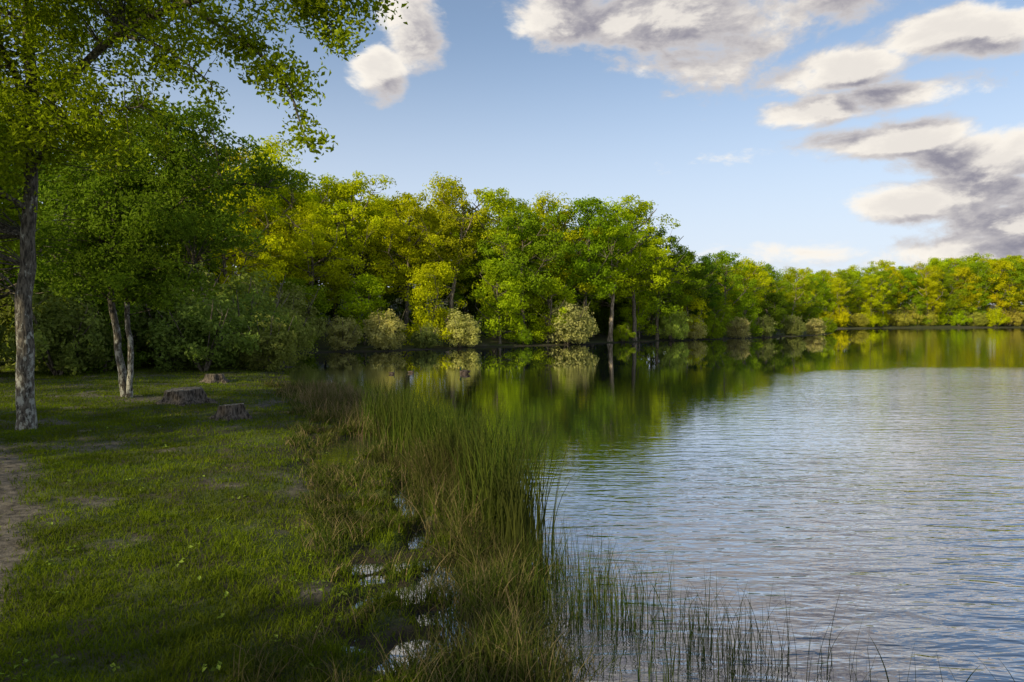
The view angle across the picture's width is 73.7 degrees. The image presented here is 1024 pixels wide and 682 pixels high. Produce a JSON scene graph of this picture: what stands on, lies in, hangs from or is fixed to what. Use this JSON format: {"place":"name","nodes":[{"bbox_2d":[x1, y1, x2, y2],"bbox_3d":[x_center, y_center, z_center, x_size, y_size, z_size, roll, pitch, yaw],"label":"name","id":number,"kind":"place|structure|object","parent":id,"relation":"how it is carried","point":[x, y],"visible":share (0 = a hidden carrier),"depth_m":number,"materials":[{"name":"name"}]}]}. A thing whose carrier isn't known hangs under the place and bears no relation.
{"place":"outdoors","nodes":[
{"label":"outdoors","id":0,"kind":"place"},
{"bbox_2d":[0,284,1023,681],"bbox_3d":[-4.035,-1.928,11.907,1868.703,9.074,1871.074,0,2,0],"label":"ground","id":1,"kind":"structure","parent":0,"point":[10,494],"depth_m":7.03,"materials":[{"name":"green plant"}]},
{"bbox_2d":[0,325,7,352],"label":"willow bush","id":2,"kind":"object","parent":1,"relation":"on","point":[2,330],"visible":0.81,"depth_m":24.12,"materials":[{"name":"green plant"}]},
{"bbox_2d":[0,259,71,367],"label":"willow bush","id":3,"kind":"object","parent":1,"relation":"on","point":[6,318],"visible":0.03,"depth_m":26.99,"materials":[{"name":"green plant"}]},
{"bbox_2d":[0,287,121,375],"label":"willow bush","id":4,"kind":"object","parent":1,"relation":"on","point":[60,335],"visible":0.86,"depth_m":23.70,"materials":[{"name":"green plant"}]},
{"bbox_2d":[0,267,150,371],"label":"willow bush","id":5,"kind":"object","parent":1,"relation":"on","point":[69,305],"visible":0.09,"depth_m":26.32,"materials":[{"name":"green plant"}]},
{"bbox_2d":[0,93,307,397],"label":"hornbeam tree","id":6,"kind":"object","parent":1,"relation":"on","point":[141,273],"visible":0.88,"depth_m":16.71,"materials":[{"name":"green plant"}]},
{"bbox_2d":[0,102,324,373],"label":"woodland","id":7,"kind":"object","parent":1,"relation":"on","point":[240,261],"visible":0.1,"depth_m":44.47,"materials":[{"name":"green plant"}]},
{"bbox_2d":[102,257,246,367],"bbox_3d":[-14.305,-1.098,29.104,5.676,4.971,5.396,0,2,-9],"label":"willow bush","id":8,"kind":"object","parent":1,"relation":"on","point":[148,318],"visible":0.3,"depth_m":27.98,"materials":[{"name":"green plant"}]},
{"bbox_2d":[133,259,228,361],"bbox_3d":[-16.581,-1.365,33.343,6.508,5.648,6.100,0,2,3],"label":"willow bush","id":9,"kind":"object","parent":1,"relation":"on","point":[202,284],"depth_m":33.09,"materials":[{"name":"green plant"}]},
{"bbox_2d":[153,386,217,405],"bbox_3d":[-7.967,1.350,16.706,1.624,0.448,1.628,0,2,0],"label":"tree stump","id":10,"kind":"object","parent":1,"relation":"on","point":[183,396],"visible":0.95,"depth_m":16.30,"materials":[{"name":"wood"}]},
{"bbox_2d":[0,413,394,678],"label":"weeds","id":11,"kind":"object","parent":1,"relation":"on","point":[118,667],"visible":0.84,"depth_m":5.24,"materials":[{"name":"green plant"}]},
{"bbox_2d":[141,290,261,371],"bbox_3d":[-12.033,-0.297,27.037,4.182,3.436,3.976,0,2,12],"label":"willow bush","id":12,"kind":"object","parent":1,"relation":"on","point":[202,335],"visible":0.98,"depth_m":26.43,"materials":[{"name":"green plant"}]},
{"bbox_2d":[0,0,408,430],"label":"oak tree","id":13,"kind":"object","parent":1,"relation":"on","point":[34,120],"visible":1,"depth_m":11.13,"materials":[{"name":"green plant"}]},
{"bbox_2d":[181,268,236,291],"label":"willow bush","id":14,"kind":"object","parent":1,"relation":"on","point":[211,280],"depth_m":37.97,"materials":[{"name":"green plant"}]},
{"bbox_2d":[199,374,229,383],"bbox_3d":[-9.801,1.250,22.508,1.078,0.378,1.016,0,2,0],"label":"tree stump","id":15,"kind":"object","parent":1,"relation":"on","point":[213,378],"visible":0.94,"depth_m":22.34,"materials":[{"name":"wood"}]},
{"bbox_2d":[209,403,252,420],"bbox_3d":[-5.817,1.484,14.248,0.928,0.378,0.954,0,2,0],"label":"tree stump","id":16,"kind":"object","parent":1,"relation":"on","point":[229,412],"visible":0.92,"depth_m":14.04,"materials":[{"name":"wood"}]},
{"bbox_2d":[208,288,289,365],"bbox_3d":[-12.491,-0.515,31.668,4.167,3.883,4.669,-1,2,-23],"label":"willow bush","id":17,"kind":"object","parent":1,"relation":"on","point":[239,308],"visible":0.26,"depth_m":31.03,"materials":[{"name":"green plant"}]},
{"bbox_2d":[198,267,300,337],"bbox_3d":[-13.967,-1.270,35.049,5.975,5.111,5.680,0,2,6],"label":"willow bush","id":18,"kind":"object","parent":1,"relation":"on","point":[242,284],"visible":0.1,"depth_m":34.79,"materials":[{"name":"green plant"}]},
{"bbox_2d":[213,269,303,339],"bbox_3d":[-15.545,-1.470,40.082,5.822,5.682,6.212,1,2,33],"label":"willow bush","id":19,"kind":"object","parent":1,"relation":"on","point":[268,289],"visible":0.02,"depth_m":39.54,"materials":[{"name":"green plant"}]},
{"bbox_2d":[224,311,300,370],"bbox_3d":[-10.760,0.116,29.401,3.189,2.831,3.402,-1,2,-21],"label":"willow bush","id":20,"kind":"object","parent":1,"relation":"on","point":[273,354],"visible":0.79,"depth_m":28.85,"materials":[{"name":"green plant"}]},
{"bbox_2d":[261,304,317,361],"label":"willow bush","id":21,"kind":"object","parent":1,"relation":"on","point":[303,345],"visible":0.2,"depth_m":36.16,"materials":[{"name":"green plant"}]},
{"bbox_2d":[269,281,331,342],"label":"willow bush","id":22,"kind":"object","parent":1,"relation":"on","point":[317,325],"visible":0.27,"depth_m":44.76,"materials":[{"name":"green plant"}]},
{"bbox_2d":[268,275,333,347],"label":"young tree","id":23,"kind":"object","parent":1,"relation":"on","point":[308,291],"visible":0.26,"depth_m":49.54,"materials":[{"name":"green plant"}]},
{"bbox_2d":[248,169,357,308],"bbox_3d":[-18.164,-7.608,57.250,10.468,14.192,10.653,0,2,7],"label":"oak tree","id":24,"kind":"object","parent":1,"relation":"on","point":[302,178],"visible":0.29,"depth_m":56.92,"materials":[{"name":"green plant"}]},
{"bbox_2d":[263,198,366,320],"bbox_3d":[-15.976,-5.526,53.862,7.360,11.445,7.308,-2,2,-45],"label":"oak tree","id":25,"kind":"object","parent":1,"relation":"on","point":[306,244],"visible":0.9,"depth_m":53.15,"materials":[{"name":"green plant"}]},
{"bbox_2d":[323,315,363,350],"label":"willow bush","id":26,"kind":"object","parent":1,"relation":"on","point":[344,335],"visible":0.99,"depth_m":48.09,"materials":[{"name":"green plant"}]},
{"bbox_2d":[299,170,409,321],"bbox_3d":[-13.070,-7.395,58.534,9.162,14.159,10.674,1,2,18],"label":"oak tree","id":27,"kind":"object","parent":1,"relation":"on","point":[352,189],"visible":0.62,"depth_m":57.60,"materials":[{"name":"green plant"}]},
{"bbox_2d":[334,273,389,344],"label":"young tree","id":28,"kind":"object","parent":1,"relation":"on","point":[366,282],"visible":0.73,"depth_m":52.37,"materials":[{"name":"green plant"}]},
{"bbox_2d":[359,308,406,349],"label":"willow bush","id":29,"kind":"object","parent":1,"relation":"on","point":[379,333],"visible":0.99,"depth_m":48.59,"materials":[{"name":"green plant"}]},
{"bbox_2d":[355,191,445,334],"bbox_3d":[-9.381,-6.528,59.364,7.828,13.079,8.588,-1,2,-40],"label":"oak tree","id":30,"kind":"object","parent":1,"relation":"on","point":[406,252],"visible":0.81,"depth_m":58.40,"materials":[{"name":"green plant"}]},
{"bbox_2d":[409,322,442,348],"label":"willow bush","id":31,"kind":"object","parent":1,"relation":"on","point":[427,338],"visible":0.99,"depth_m":51.25,"materials":[{"name":"green plant"}]},
{"bbox_2d":[398,260,467,345],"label":"young tree","id":32,"kind":"object","parent":1,"relation":"on","point":[424,276],"visible":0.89,"depth_m":53.76,"materials":[{"name":"green plant"}]},
{"bbox_2d":[202,379,666,681],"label":"sedge","id":33,"kind":"object","parent":1,"relation":"on","point":[348,479],"visible":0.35,"depth_m":6.01,"materials":[{"name":"green plant"}]},
{"bbox_2d":[244,374,628,681],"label":"reed bed","id":34,"kind":"object","parent":1,"relation":"on","point":[435,495],"visible":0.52,"depth_m":5.38,"materials":[{"name":"green plant"}]},
{"bbox_2d":[405,171,496,330],"bbox_3d":[-5.861,-7.580,61.936,9.739,15.240,8.008,-1,2,-30],"label":"oak tree","id":35,"kind":"object","parent":1,"relation":"on","point":[444,198],"visible":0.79,"depth_m":60.82,"materials":[{"name":"green plant"}]},
{"bbox_2d":[433,307,481,346],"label":"willow bush","id":36,"kind":"object","parent":1,"relation":"on","point":[465,329],"visible":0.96,"depth_m":53.20,"materials":[{"name":"green plant"}]},
{"bbox_2d":[156,173,819,338],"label":"distant forest","id":37,"kind":"object","parent":1,"relation":"on","point":[601,316],"visible":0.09,"depth_m":67.00,"materials":[{"name":"green plant"}]},
{"bbox_2d":[439,187,548,339],"bbox_3d":[-1.321,-7.024,63.224,10.431,14.387,8.953,1,2,20],"label":"oak tree","id":38,"kind":"object","parent":1,"relation":"on","point":[500,204],"visible":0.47,"depth_m":61.31,"materials":[{"name":"green plant"}]},
{"bbox_2d":[467,258,536,343],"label":"young tree","id":39,"kind":"object","parent":1,"relation":"on","point":[511,302],"visible":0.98,"depth_m":58.12,"materials":[{"name":"green plant"}]},
{"bbox_2d":[474,205,572,331],"bbox_3d":[0.998,-5.798,60.825,7.991,12.525,8.046,-1,2,-28],"label":"oak tree","id":40,"kind":"object","parent":1,"relation":"on","point":[535,242],"visible":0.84,"depth_m":59.41,"materials":[{"name":"green plant"}]},
{"bbox_2d":[515,327,532,344],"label":"willow bush","id":41,"kind":"object","parent":1,"relation":"on","point":[526,337],"visible":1,"depth_m":58.42,"materials":[{"name":"green plant"}]},
{"bbox_2d":[519,277,576,342],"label":"young tree","id":42,"kind":"object","parent":1,"relation":"on","point":[539,334],"visible":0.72,"depth_m":60.51,"materials":[{"name":"green plant"}]},
{"bbox_2d":[515,190,603,340],"bbox_3d":[3.685,-6.851,64.731,7.750,14.388,9.425,-2,2,-44],"label":"oak tree","id":43,"kind":"object","parent":1,"relation":"on","point":[541,203],"visible":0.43,"depth_m":63.71,"materials":[{"name":"green plant"}]},
{"bbox_2d":[541,300,598,343],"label":"willow bush","id":44,"kind":"object","parent":1,"relation":"on","point":[575,323],"visible":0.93,"depth_m":60.25,"materials":[{"name":"green plant"}]},
{"bbox_2d":[542,195,630,314],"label":"oak tree","id":45,"kind":"object","parent":1,"relation":"on","point":[579,263],"visible":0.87,"depth_m":63.40,"materials":[{"name":"green plant"}]},
{"bbox_2d":[573,197,657,341],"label":"oak tree","id":46,"kind":"object","parent":1,"relation":"on","point":[616,221],"visible":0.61,"depth_m":65.92,"materials":[{"name":"green plant"}]},
{"bbox_2d":[613,322,636,341],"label":"willow bush","id":47,"kind":"object","parent":1,"relation":"on","point":[620,332],"visible":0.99,"depth_m":67.17,"materials":[{"name":"green plant"}]},
{"bbox_2d":[614,289,657,339],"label":"young tree","id":48,"kind":"object","parent":1,"relation":"on","point":[641,317],"visible":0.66,"depth_m":71.44,"materials":[{"name":"green plant"}]},
{"bbox_2d":[591,194,690,340],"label":"oak tree","id":49,"kind":"object","parent":1,"relation":"on","point":[633,283],"visible":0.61,"depth_m":68.37,"materials":[{"name":"green plant"}]},
{"bbox_2d":[621,225,706,339],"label":"oak tree","id":50,"kind":"object","parent":1,"relation":"on","point":[657,303],"visible":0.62,"depth_m":72.06,"materials":[{"name":"green plant"}]},
{"bbox_2d":[652,306,693,339],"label":"willow bush","id":51,"kind":"object","parent":1,"relation":"on","point":[672,325],"visible":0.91,"depth_m":72.93,"materials":[{"name":"green plant"}]},
{"bbox_2d":[649,244,707,336],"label":"oak tree","id":52,"kind":"object","parent":1,"relation":"on","point":[688,273],"visible":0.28,"depth_m":76.74,"materials":[{"name":"green plant"}]},
{"bbox_2d":[675,288,710,338],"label":"young tree","id":53,"kind":"object","parent":1,"relation":"on","point":[699,307],"visible":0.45,"depth_m":75.92,"materials":[{"name":"green plant"}]},
{"bbox_2d":[683,313,708,339],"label":"willow bush","id":54,"kind":"object","parent":1,"relation":"on","point":[697,327],"visible":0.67,"depth_m":75.57,"materials":[{"name":"green plant"}]},
{"bbox_2d":[672,256,731,318],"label":"oak tree","id":55,"kind":"object","parent":1,"relation":"on","point":[706,260],"visible":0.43,"depth_m":80.32,"materials":[{"name":"green plant"}]},
{"bbox_2d":[699,312,725,338],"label":"willow bush","id":56,"kind":"object","parent":1,"relation":"on","point":[711,322],"visible":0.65,"depth_m":78.18,"materials":[{"name":"green plant"}]},
{"bbox_2d":[703,296,734,337],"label":"young tree","id":57,"kind":"object","parent":1,"relation":"on","point":[724,317],"visible":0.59,"depth_m":79.44,"materials":[{"name":"green plant"}]},
{"bbox_2d":[701,250,756,334],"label":"oak tree","id":58,"kind":"object","parent":1,"relation":"on","point":[725,259],"visible":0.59,"depth_m":84.97,"materials":[{"name":"green plant"}]},
{"bbox_2d":[724,316,751,338],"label":"willow bush","id":59,"kind":"object","parent":1,"relation":"on","point":[740,327],"visible":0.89,"depth_m":82.30,"materials":[{"name":"green plant"}]},
{"bbox_2d":[719,256,773,333],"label":"oak tree","id":60,"kind":"object","parent":1,"relation":"on","point":[750,275],"visible":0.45,"depth_m":89.85,"materials":[{"name":"green plant"}]},
{"bbox_2d":[730,292,763,336],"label":"young tree","id":61,"kind":"object","parent":1,"relation":"on","point":[746,302],"visible":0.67,"depth_m":85.40,"materials":[{"name":"green plant"}]},
{"bbox_2d":[751,314,777,336],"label":"willow bush","id":62,"kind":"object","parent":1,"relation":"on","point":[767,327],"visible":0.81,"depth_m":86.56,"materials":[{"name":"green plant"}]},
{"bbox_2d":[743,263,795,313],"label":"oak tree","id":63,"kind":"object","parent":1,"relation":"on","point":[771,273],"visible":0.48,"depth_m":98.29,"materials":[{"name":"green plant"}]},
{"bbox_2d":[756,292,789,334],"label":"young tree","id":64,"kind":"object","parent":1,"relation":"on","point":[775,313],"visible":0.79,"depth_m":91.22,"materials":[{"name":"green plant"}]},
{"bbox_2d":[779,314,806,335],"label":"willow bush","id":65,"kind":"object","parent":1,"relation":"on","point":[792,326],"visible":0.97,"depth_m":92.17,"materials":[{"name":"green plant"}]},
{"bbox_2d":[776,267,813,319],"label":"oak tree","id":66,"kind":"object","parent":1,"relation":"on","point":[792,275],"visible":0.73,"depth_m":107.19,"materials":[{"name":"green plant"}]},
{"bbox_2d":[784,276,825,330],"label":"oak tree","id":67,"kind":"object","parent":1,"relation":"on","point":[817,298],"visible":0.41,"depth_m":117.16,"materials":[{"name":"green plant"}]},
{"bbox_2d":[805,318,826,334],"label":"willow bush","id":68,"kind":"object","parent":1,"relation":"on","point":[817,326],"visible":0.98,"depth_m":99.73,"materials":[{"name":"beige plant"}]},
{"bbox_2d":[816,316,837,333],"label":"willow bush","id":69,"kind":"object","parent":1,"relation":"on","point":[830,327],"visible":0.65,"depth_m":106.26,"materials":[{"name":"green plant"}]},
{"bbox_2d":[785,252,1023,326],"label":"distant tree line","id":70,"kind":"object","parent":1,"relation":"on","point":[935,288],"visible":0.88,"depth_m":199.59,"materials":[{"name":"green plant"}]},
{"bbox_2d":[1,0,1023,303],"label":"sky","id":71,"kind":"structure","parent":0,"point":[817,135],"materials":[{"name":"blue"}]},
{"bbox_2d":[281,328,1023,681],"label":"lake water","id":72,"kind":"structure","parent":0,"point":[879,472],"depth_m":9.09,"materials":[{"name":"liquid"}]},
{"bbox_2d":[352,374,571,563],"bbox_3d":[-1.178,1.241,10.164,1.519,1.358,9.094,-1,2,-20],"label":"tall reed","id":73,"kind":"object","parent":72,"relation":"in","point":[501,480],"visible":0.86,"depth_m":7.28,"materials":[{"name":"green plant"}]},
{"bbox_2d":[458,367,469,373],"bbox_3d":[-1.952,1.233,28.049,0.522,0.332,0.259,0,2,-4],"label":"duck","id":74,"kind":"object","parent":72,"relation":"on","point":[464,371],"visible":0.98,"depth_m":27.98},
{"bbox_2d":[475,513,942,681],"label":"rushes","id":75,"kind":"object","parent":72,"relation":"in","point":[607,584],"visible":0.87,"depth_m":4.84,"materials":[{"name":"green plant"}]}
]}

